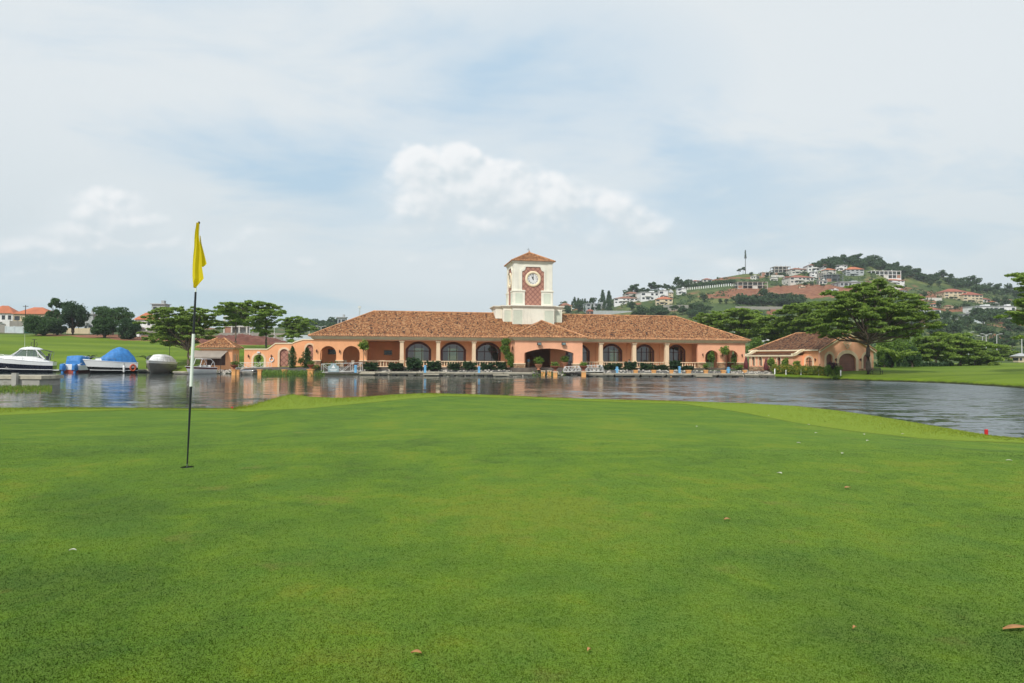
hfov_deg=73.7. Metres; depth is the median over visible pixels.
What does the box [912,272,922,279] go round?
hill tree
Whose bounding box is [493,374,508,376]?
dock finger
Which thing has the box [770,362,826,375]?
hedge
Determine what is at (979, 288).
hill tree
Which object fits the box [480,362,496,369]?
cycad
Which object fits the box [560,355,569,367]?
potted plant
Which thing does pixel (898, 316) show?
acacia tree
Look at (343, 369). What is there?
gangway
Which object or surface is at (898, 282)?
hillside house
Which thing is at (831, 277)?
hillside house
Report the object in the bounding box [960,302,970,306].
hill tree
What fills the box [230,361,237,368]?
planter bowl
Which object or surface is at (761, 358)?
window
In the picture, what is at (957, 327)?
hill tree
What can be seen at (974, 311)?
hill tree
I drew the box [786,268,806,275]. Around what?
hillside house
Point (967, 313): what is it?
hillside house
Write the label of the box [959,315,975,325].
hill tree
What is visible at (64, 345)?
terrain
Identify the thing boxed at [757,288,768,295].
hill bush
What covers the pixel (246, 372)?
rowing skiff
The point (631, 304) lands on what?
hill tree
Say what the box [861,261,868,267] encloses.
hill tree
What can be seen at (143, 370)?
floating dock
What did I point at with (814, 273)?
hillside house
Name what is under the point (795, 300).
hill bush
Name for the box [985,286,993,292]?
hill tree
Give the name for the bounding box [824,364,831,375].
shrub
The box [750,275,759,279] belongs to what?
hillside house
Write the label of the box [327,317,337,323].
hill tree
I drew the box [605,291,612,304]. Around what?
conifer tree
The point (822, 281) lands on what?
hillside house
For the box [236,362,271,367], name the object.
gangway
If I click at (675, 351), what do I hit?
window
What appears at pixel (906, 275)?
hill tree
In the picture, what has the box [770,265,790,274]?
hillside house
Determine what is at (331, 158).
sky
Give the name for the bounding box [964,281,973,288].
hill tree
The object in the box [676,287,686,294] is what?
hillside house
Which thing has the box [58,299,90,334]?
broadleaf tree
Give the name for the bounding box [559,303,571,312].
hillside house
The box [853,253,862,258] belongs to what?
hill tree
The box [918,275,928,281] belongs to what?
hill tree
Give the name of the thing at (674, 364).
cycad
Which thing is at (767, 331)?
acacia tree
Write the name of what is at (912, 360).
broadleaf tree
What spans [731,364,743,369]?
shrub
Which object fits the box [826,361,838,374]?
shrub
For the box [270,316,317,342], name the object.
acacia tree
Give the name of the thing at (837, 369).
shrub
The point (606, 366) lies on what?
cycad
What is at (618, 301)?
hillside house
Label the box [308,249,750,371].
clubhouse
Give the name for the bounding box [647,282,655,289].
hill tree
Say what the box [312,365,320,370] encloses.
shrub
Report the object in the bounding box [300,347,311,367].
clipped conifer
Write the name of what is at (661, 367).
cycad
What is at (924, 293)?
hill tree
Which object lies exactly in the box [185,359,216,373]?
bowrider boat
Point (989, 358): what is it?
acacia tree
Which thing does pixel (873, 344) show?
scrub
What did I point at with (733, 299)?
hill bush
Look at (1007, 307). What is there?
hillside house
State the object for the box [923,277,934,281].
hill tree
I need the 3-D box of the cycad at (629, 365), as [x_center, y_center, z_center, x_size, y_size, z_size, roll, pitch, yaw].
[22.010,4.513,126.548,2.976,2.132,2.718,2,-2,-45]
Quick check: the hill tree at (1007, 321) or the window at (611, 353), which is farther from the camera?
the hill tree at (1007, 321)
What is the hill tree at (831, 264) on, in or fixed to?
on the terrain at (64, 345)
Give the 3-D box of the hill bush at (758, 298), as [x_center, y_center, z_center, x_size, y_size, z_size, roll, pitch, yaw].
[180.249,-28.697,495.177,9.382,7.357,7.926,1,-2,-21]
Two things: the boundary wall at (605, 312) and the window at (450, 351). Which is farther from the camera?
the boundary wall at (605, 312)
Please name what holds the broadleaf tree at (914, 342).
on the terrain at (64, 345)
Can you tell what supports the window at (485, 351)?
in the clubhouse
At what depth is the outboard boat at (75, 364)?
121.11 m
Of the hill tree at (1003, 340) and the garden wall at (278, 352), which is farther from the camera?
the hill tree at (1003, 340)
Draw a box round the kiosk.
[189,337,243,372]
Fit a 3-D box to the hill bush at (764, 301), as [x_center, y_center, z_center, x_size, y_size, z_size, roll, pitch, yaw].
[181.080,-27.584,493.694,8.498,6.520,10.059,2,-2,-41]
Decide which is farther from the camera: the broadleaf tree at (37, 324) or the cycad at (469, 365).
the broadleaf tree at (37, 324)
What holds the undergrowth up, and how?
on the terrain at (64, 345)
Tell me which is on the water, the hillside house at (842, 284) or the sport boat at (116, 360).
the sport boat at (116, 360)
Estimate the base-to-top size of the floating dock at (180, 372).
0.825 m
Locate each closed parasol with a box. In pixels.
[744,357,747,368]
[763,358,768,369]
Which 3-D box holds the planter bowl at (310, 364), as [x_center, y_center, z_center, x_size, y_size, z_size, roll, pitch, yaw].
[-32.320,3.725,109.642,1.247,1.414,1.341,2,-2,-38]
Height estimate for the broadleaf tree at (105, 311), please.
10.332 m
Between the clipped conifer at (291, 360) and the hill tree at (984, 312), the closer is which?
the clipped conifer at (291, 360)
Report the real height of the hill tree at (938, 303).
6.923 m
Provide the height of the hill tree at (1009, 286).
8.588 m
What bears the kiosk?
on the terrain at (64, 345)
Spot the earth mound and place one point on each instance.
(242, 338)
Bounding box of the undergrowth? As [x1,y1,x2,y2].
[874,361,953,366]
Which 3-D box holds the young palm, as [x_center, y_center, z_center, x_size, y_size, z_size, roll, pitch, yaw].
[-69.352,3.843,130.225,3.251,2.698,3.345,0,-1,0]
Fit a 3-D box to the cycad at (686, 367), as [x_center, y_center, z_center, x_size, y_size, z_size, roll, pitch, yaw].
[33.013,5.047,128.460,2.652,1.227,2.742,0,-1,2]
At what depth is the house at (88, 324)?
250.24 m
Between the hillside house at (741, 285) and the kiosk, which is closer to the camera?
the kiosk
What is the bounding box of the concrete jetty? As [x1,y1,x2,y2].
[0,373,63,385]
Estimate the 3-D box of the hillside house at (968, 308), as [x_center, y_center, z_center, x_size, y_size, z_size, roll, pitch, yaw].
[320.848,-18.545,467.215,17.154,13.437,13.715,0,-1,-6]
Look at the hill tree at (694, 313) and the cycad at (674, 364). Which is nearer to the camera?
the cycad at (674, 364)
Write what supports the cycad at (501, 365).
on the terrain at (64, 345)
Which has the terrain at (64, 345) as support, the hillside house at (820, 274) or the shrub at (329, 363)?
the hillside house at (820, 274)
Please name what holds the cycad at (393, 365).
on the terrain at (64, 345)
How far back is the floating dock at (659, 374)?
112.99 m
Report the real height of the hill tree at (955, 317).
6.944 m
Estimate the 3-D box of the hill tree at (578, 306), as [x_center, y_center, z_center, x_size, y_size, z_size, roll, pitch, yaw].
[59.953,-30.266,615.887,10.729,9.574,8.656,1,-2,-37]
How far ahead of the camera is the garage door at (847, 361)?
117.00 m
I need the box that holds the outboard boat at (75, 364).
[59,355,89,372]
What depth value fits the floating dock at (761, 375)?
113.78 m
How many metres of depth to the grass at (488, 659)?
2.75 m
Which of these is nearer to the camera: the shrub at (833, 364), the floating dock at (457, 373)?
the shrub at (833, 364)
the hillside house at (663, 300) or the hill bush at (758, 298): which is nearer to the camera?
the hill bush at (758, 298)
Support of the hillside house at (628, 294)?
on the terrain at (64, 345)
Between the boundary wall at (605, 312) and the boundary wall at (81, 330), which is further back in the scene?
the boundary wall at (605, 312)
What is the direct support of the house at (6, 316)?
on the terrain at (64, 345)
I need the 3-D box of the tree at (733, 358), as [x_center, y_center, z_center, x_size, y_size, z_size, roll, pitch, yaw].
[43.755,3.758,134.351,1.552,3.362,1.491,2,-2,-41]
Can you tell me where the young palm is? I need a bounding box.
[136,355,150,367]
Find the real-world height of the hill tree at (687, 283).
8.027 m
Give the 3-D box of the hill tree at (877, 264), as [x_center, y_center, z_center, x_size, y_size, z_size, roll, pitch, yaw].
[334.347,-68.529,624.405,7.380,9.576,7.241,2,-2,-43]
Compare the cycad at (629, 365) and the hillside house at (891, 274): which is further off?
the hillside house at (891, 274)
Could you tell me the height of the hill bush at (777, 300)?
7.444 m
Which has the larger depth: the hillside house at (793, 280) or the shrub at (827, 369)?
the hillside house at (793, 280)
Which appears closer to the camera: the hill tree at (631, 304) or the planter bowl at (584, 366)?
the planter bowl at (584, 366)
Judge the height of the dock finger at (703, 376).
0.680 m
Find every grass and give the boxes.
[0,392,1023,440]
[0,435,1023,682]
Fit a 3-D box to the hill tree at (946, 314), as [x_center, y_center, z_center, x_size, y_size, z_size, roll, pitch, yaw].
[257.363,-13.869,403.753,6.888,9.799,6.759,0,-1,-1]
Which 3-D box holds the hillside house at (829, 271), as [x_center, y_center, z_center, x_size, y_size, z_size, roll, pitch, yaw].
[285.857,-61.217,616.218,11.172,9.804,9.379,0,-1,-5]
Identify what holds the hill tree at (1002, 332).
on the terrain at (64, 345)
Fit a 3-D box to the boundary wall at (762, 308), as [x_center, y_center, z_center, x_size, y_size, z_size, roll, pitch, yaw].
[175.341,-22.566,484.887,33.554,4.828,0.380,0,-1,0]
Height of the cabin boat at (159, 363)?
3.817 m
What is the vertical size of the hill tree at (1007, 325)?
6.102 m
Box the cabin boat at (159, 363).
[146,354,177,373]
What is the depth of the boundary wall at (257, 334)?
236.13 m
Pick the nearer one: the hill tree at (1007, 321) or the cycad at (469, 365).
the cycad at (469, 365)
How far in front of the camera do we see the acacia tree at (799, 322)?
151.01 m
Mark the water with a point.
(996, 410)
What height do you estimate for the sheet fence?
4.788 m
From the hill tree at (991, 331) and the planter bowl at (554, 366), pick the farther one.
the hill tree at (991, 331)
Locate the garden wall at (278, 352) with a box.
[244,339,313,366]
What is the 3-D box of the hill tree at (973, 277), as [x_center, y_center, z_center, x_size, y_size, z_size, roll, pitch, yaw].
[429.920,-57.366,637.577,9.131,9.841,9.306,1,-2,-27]
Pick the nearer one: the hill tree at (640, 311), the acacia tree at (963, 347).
the acacia tree at (963, 347)
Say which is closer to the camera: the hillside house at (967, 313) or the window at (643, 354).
the window at (643, 354)
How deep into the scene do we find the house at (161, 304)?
262.43 m
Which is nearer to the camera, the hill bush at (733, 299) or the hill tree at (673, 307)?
the hill tree at (673, 307)
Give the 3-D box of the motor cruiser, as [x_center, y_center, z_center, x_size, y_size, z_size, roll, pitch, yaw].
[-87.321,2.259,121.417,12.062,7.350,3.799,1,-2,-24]
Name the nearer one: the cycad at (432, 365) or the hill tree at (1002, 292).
the cycad at (432, 365)
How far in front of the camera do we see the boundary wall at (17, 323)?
228.20 m
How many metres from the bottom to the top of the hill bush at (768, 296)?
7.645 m
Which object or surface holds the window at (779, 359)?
in the garage house at (809, 349)
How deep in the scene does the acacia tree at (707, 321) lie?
176.13 m
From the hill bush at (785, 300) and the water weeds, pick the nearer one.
the water weeds
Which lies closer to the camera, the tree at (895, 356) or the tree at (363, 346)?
the tree at (363, 346)
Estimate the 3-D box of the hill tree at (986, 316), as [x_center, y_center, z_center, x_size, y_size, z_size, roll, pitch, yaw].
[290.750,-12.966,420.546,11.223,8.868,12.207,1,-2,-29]
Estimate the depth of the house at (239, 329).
240.21 m
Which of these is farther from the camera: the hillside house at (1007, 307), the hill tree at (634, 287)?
the hill tree at (634, 287)
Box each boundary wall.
[0,324,5,332]
[9,321,24,327]
[66,328,89,333]
[218,332,284,340]
[593,310,631,314]
[663,305,687,310]
[735,306,782,309]
[923,298,941,300]
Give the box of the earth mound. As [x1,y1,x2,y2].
[191,333,287,344]
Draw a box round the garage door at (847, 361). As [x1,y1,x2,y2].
[839,354,854,370]
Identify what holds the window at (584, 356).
in the clubhouse
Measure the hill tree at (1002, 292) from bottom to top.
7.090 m
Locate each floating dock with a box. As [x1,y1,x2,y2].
[138,369,149,372]
[173,371,188,373]
[360,371,532,375]
[586,373,742,376]
[744,374,774,377]
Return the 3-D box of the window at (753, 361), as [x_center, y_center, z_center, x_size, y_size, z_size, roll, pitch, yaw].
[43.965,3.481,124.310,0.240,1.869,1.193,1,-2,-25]
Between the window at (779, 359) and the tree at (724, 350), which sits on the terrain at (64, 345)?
the tree at (724, 350)
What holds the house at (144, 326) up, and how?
on the terrain at (64, 345)
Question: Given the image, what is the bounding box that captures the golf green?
[0,393,1023,682]
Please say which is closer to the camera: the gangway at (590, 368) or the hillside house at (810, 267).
the gangway at (590, 368)
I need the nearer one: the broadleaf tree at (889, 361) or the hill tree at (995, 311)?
the broadleaf tree at (889, 361)
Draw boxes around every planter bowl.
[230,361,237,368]
[307,361,314,368]
[551,362,559,370]
[579,361,587,370]
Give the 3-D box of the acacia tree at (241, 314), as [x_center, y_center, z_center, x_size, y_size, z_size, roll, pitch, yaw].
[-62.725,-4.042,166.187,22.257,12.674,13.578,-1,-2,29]
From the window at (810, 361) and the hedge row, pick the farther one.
the hedge row
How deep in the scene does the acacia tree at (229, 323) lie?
175.96 m
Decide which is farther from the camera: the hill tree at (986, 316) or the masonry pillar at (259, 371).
the hill tree at (986, 316)
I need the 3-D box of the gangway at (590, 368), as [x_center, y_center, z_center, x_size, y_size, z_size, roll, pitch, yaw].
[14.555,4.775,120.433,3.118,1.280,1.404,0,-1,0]
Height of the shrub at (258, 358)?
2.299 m
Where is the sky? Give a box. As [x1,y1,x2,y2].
[0,0,1023,328]
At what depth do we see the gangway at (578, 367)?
118.82 m
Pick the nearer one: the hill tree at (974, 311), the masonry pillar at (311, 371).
the masonry pillar at (311, 371)
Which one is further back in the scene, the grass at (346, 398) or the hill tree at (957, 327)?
the hill tree at (957, 327)
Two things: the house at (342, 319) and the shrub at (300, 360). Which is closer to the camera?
the shrub at (300, 360)
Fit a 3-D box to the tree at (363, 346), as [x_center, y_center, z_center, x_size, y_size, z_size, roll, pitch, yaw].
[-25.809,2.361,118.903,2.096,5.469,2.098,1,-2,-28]
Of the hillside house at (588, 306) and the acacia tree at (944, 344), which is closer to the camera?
the acacia tree at (944, 344)
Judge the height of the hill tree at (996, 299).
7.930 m
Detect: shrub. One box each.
[255,355,261,361]
[297,357,304,364]
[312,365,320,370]
[322,361,338,367]
[500,338,513,369]
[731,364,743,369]
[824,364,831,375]
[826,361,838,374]
[830,375,841,379]
[832,365,843,374]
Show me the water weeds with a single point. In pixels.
(292, 372)
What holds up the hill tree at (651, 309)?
on the terrain at (64, 345)
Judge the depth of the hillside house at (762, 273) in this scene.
638.92 m
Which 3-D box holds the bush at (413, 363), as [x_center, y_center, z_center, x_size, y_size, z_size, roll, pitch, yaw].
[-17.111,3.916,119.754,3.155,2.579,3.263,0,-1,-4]
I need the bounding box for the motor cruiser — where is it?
[0,347,58,371]
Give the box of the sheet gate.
[5,326,23,332]
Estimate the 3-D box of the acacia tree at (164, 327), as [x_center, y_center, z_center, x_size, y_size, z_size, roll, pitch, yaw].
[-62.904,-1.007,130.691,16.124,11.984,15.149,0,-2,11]
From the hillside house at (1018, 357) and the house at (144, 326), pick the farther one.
the house at (144, 326)
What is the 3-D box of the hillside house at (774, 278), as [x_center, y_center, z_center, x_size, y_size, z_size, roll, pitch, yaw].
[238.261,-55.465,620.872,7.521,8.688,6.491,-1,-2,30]
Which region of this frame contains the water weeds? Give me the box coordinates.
[261,369,564,375]
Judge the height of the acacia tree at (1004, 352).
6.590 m
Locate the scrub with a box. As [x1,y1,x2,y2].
[565,267,1023,357]
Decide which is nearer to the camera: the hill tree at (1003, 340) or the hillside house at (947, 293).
the hill tree at (1003, 340)
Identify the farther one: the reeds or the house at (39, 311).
the house at (39, 311)
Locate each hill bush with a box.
[730,296,744,300]
[755,297,765,302]
[756,299,767,306]
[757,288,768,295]
[763,293,772,298]
[768,297,783,303]
[775,297,791,304]
[790,298,803,302]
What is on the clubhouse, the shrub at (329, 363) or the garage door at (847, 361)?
the shrub at (329, 363)
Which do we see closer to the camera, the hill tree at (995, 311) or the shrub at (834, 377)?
the shrub at (834, 377)
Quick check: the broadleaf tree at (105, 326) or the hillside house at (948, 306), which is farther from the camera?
the hillside house at (948, 306)
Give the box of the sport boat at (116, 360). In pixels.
[83,347,137,372]
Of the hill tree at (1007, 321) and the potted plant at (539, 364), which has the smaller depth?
the potted plant at (539, 364)
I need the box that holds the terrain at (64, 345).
[0,263,1023,387]
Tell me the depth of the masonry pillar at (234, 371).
109.56 m
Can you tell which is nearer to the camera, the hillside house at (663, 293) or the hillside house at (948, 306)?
the hillside house at (948, 306)
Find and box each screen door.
[280,349,287,366]
[306,345,312,359]
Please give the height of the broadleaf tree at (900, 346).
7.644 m
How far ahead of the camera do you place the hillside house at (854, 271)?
605.63 m
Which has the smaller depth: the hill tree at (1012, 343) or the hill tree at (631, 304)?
the hill tree at (1012, 343)
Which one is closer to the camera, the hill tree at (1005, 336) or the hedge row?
the hill tree at (1005, 336)
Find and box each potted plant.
[533,356,543,369]
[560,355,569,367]
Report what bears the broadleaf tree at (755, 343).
on the terrain at (64, 345)
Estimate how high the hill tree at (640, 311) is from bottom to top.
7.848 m
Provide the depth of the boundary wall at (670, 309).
507.85 m
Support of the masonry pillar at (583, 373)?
in the water
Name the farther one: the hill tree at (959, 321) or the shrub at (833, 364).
the hill tree at (959, 321)
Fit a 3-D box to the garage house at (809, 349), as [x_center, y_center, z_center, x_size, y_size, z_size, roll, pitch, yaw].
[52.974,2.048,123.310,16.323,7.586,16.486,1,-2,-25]
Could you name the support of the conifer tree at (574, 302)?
on the terrain at (64, 345)
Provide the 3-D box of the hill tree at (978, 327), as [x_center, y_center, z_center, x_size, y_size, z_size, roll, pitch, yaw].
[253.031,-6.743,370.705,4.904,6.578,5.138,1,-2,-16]
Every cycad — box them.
[363,362,378,370]
[387,362,403,370]
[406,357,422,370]
[426,360,441,369]
[447,363,461,369]
[461,361,477,369]
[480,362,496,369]
[495,361,507,369]
[599,364,608,369]
[608,363,622,369]
[623,361,636,369]
[640,362,653,369]
[653,364,668,369]
[669,360,681,369]
[681,365,694,369]
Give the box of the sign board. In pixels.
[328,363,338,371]
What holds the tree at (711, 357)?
on the terrain at (64, 345)
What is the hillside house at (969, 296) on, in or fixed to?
on the terrain at (64, 345)
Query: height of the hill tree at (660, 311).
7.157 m
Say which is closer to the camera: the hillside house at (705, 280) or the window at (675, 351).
the window at (675, 351)
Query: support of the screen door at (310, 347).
in the garden wall at (278, 352)
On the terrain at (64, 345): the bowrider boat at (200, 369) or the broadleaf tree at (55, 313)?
the broadleaf tree at (55, 313)
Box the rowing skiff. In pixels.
[240,369,253,374]
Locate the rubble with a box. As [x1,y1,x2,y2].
[216,368,770,375]
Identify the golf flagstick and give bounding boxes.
[186,221,206,467]
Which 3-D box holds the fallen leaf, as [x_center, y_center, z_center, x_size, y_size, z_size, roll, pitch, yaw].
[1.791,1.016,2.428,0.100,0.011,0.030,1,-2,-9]
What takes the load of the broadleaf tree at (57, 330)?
on the terrain at (64, 345)
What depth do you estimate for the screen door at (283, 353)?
124.06 m
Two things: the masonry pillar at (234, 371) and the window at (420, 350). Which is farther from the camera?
the window at (420, 350)
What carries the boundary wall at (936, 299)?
on the terrain at (64, 345)
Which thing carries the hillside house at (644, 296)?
on the terrain at (64, 345)
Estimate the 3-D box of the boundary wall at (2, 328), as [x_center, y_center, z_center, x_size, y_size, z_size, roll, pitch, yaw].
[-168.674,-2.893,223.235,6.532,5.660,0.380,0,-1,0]
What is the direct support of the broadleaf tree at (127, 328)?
on the terrain at (64, 345)
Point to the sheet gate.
(12, 329)
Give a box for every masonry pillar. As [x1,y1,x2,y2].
[231,369,236,374]
[257,369,262,374]
[306,369,314,375]
[581,371,586,376]
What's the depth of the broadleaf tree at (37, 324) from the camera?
202.10 m
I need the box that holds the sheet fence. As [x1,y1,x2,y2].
[283,335,311,342]
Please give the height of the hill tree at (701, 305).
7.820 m
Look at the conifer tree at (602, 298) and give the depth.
614.77 m
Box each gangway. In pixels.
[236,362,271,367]
[321,363,362,372]
[563,366,580,371]
[585,365,603,371]
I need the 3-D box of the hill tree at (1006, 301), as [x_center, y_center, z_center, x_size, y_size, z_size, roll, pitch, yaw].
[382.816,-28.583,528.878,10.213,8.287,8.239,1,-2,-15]
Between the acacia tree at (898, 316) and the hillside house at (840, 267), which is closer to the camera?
the acacia tree at (898, 316)
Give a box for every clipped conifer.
[286,346,296,367]
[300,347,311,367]
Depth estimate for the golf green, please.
3.72 m
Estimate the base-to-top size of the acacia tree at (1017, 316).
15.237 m
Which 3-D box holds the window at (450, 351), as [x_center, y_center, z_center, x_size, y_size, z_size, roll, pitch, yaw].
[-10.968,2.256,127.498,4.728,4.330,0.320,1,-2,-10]
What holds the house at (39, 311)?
on the terrain at (64, 345)
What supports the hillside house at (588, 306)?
on the terrain at (64, 345)
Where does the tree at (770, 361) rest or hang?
on the terrain at (64, 345)
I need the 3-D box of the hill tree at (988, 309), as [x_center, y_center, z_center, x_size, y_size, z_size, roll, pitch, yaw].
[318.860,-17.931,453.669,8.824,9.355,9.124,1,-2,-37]
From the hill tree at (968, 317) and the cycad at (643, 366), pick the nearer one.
the cycad at (643, 366)
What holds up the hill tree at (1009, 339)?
on the terrain at (64, 345)
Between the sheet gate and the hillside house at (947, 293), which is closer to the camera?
the sheet gate
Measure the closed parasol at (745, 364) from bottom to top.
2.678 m
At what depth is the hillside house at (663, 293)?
576.23 m
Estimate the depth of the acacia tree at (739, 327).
168.95 m
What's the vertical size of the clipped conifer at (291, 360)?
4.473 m
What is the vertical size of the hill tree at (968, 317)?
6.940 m
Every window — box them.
[405,342,430,364]
[440,342,465,364]
[476,342,500,364]
[566,345,589,365]
[603,344,621,364]
[636,344,653,365]
[669,345,684,365]
[751,356,755,365]
[758,356,762,365]
[776,356,781,364]
[804,355,813,367]
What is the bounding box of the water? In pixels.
[0,372,1023,467]
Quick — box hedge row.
[673,279,735,287]
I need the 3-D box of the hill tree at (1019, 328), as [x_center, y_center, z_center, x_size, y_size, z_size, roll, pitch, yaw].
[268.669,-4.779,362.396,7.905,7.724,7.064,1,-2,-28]
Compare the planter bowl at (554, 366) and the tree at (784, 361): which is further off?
the tree at (784, 361)
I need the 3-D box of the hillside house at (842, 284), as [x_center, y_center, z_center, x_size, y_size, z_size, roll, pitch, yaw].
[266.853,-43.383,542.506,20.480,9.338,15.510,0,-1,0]
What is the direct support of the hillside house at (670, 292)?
on the terrain at (64, 345)
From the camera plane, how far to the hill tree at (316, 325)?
551.57 m
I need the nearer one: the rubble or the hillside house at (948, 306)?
the rubble
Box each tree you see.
[21,314,63,335]
[44,298,62,333]
[49,319,67,334]
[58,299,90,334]
[89,315,118,337]
[92,306,134,334]
[116,317,142,339]
[132,306,224,365]
[209,306,251,342]
[213,300,286,348]
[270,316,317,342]
[310,320,319,327]
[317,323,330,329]
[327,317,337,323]
[358,339,368,370]
[571,297,576,308]
[574,303,582,311]
[598,290,605,301]
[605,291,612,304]
[626,301,637,310]
[630,284,638,291]
[636,308,644,314]
[644,307,654,312]
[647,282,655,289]
[656,309,665,314]
[669,305,678,312]
[677,307,689,312]
[683,281,689,287]
[688,310,697,316]
[688,311,725,329]
[694,303,703,308]
[696,308,771,342]
[699,294,707,300]
[707,351,715,369]
[719,345,729,355]
[730,353,736,367]
[743,314,793,344]
[745,337,761,356]
[767,357,774,365]
[771,301,835,337]
[781,357,788,365]
[802,278,947,373]
[827,261,836,267]
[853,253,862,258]
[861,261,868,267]
[873,262,881,269]
[873,344,919,367]
[876,340,892,366]
[884,348,898,367]
[892,338,910,362]
[901,272,909,277]
[904,346,922,366]
[910,333,930,360]
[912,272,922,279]
[916,332,964,365]
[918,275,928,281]
[919,291,927,296]
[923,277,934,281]
[935,300,943,307]
[935,332,988,365]
[940,310,954,318]
[944,319,963,323]
[948,323,963,332]
[951,313,958,320]
[952,282,961,286]
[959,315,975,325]
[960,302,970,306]
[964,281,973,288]
[964,316,974,324]
[967,275,976,280]
[967,340,1004,364]
[969,307,984,316]
[972,324,981,330]
[973,313,994,323]
[974,286,982,291]
[977,310,994,318]
[977,329,987,335]
[978,328,996,336]
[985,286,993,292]
[985,308,998,310]
[986,345,1020,360]
[988,336,1000,343]
[989,310,1005,323]
[991,296,1000,302]
[993,272,1023,339]
[996,291,1005,295]
[996,330,1005,337]
[999,299,1013,305]
[999,309,1011,320]
[999,338,1008,344]
[1000,334,1010,338]
[1002,318,1016,327]
[1003,323,1016,330]
[1004,283,1012,288]
[1005,338,1018,347]
[1005,340,1017,349]
[1011,325,1023,334]
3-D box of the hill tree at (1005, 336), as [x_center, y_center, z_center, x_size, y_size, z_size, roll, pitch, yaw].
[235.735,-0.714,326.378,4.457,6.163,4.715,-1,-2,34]
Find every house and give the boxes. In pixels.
[0,306,18,325]
[11,307,58,320]
[84,310,96,333]
[134,313,158,334]
[150,300,170,318]
[223,316,253,332]
[336,314,347,322]
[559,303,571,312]
[582,302,606,312]
[613,297,637,306]
[622,292,636,296]
[637,291,657,301]
[655,297,672,304]
[658,289,668,297]
[668,289,673,298]
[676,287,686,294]
[701,278,711,281]
[731,282,767,288]
[745,330,876,371]
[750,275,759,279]
[758,271,771,275]
[769,276,778,280]
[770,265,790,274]
[782,275,814,285]
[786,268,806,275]
[803,264,826,272]
[810,270,818,279]
[817,272,825,279]
[817,279,827,284]
[820,273,842,281]
[821,268,835,274]
[831,281,860,286]
[833,264,846,270]
[842,267,863,275]
[868,270,900,279]
[887,279,905,285]
[920,307,941,312]
[936,289,966,298]
[942,305,953,308]
[958,312,973,317]
[960,292,982,303]
[962,304,998,312]
[998,304,1015,318]
[1012,353,1023,361]
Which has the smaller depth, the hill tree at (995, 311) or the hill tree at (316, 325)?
the hill tree at (995, 311)
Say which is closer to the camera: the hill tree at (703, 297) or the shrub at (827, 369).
the shrub at (827, 369)
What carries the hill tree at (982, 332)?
on the terrain at (64, 345)
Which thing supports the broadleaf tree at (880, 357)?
on the terrain at (64, 345)
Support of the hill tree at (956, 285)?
on the terrain at (64, 345)
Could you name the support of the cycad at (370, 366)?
on the terrain at (64, 345)
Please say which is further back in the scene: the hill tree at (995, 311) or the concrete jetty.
the hill tree at (995, 311)
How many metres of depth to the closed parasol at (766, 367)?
120.72 m
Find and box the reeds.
[0,384,52,393]
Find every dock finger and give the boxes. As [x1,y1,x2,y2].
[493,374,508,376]
[695,375,711,377]
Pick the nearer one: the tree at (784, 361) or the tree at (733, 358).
the tree at (784, 361)
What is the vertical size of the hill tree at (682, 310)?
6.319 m
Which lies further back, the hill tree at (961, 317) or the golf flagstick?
the hill tree at (961, 317)
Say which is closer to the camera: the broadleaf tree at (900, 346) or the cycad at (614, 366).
the cycad at (614, 366)
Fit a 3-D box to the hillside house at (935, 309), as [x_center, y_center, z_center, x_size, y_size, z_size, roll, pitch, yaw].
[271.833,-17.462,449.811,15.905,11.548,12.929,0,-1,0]
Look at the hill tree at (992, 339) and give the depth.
304.24 m
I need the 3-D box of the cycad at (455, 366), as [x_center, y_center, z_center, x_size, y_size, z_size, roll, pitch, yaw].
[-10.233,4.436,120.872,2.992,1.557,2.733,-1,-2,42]
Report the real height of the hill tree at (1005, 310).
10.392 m

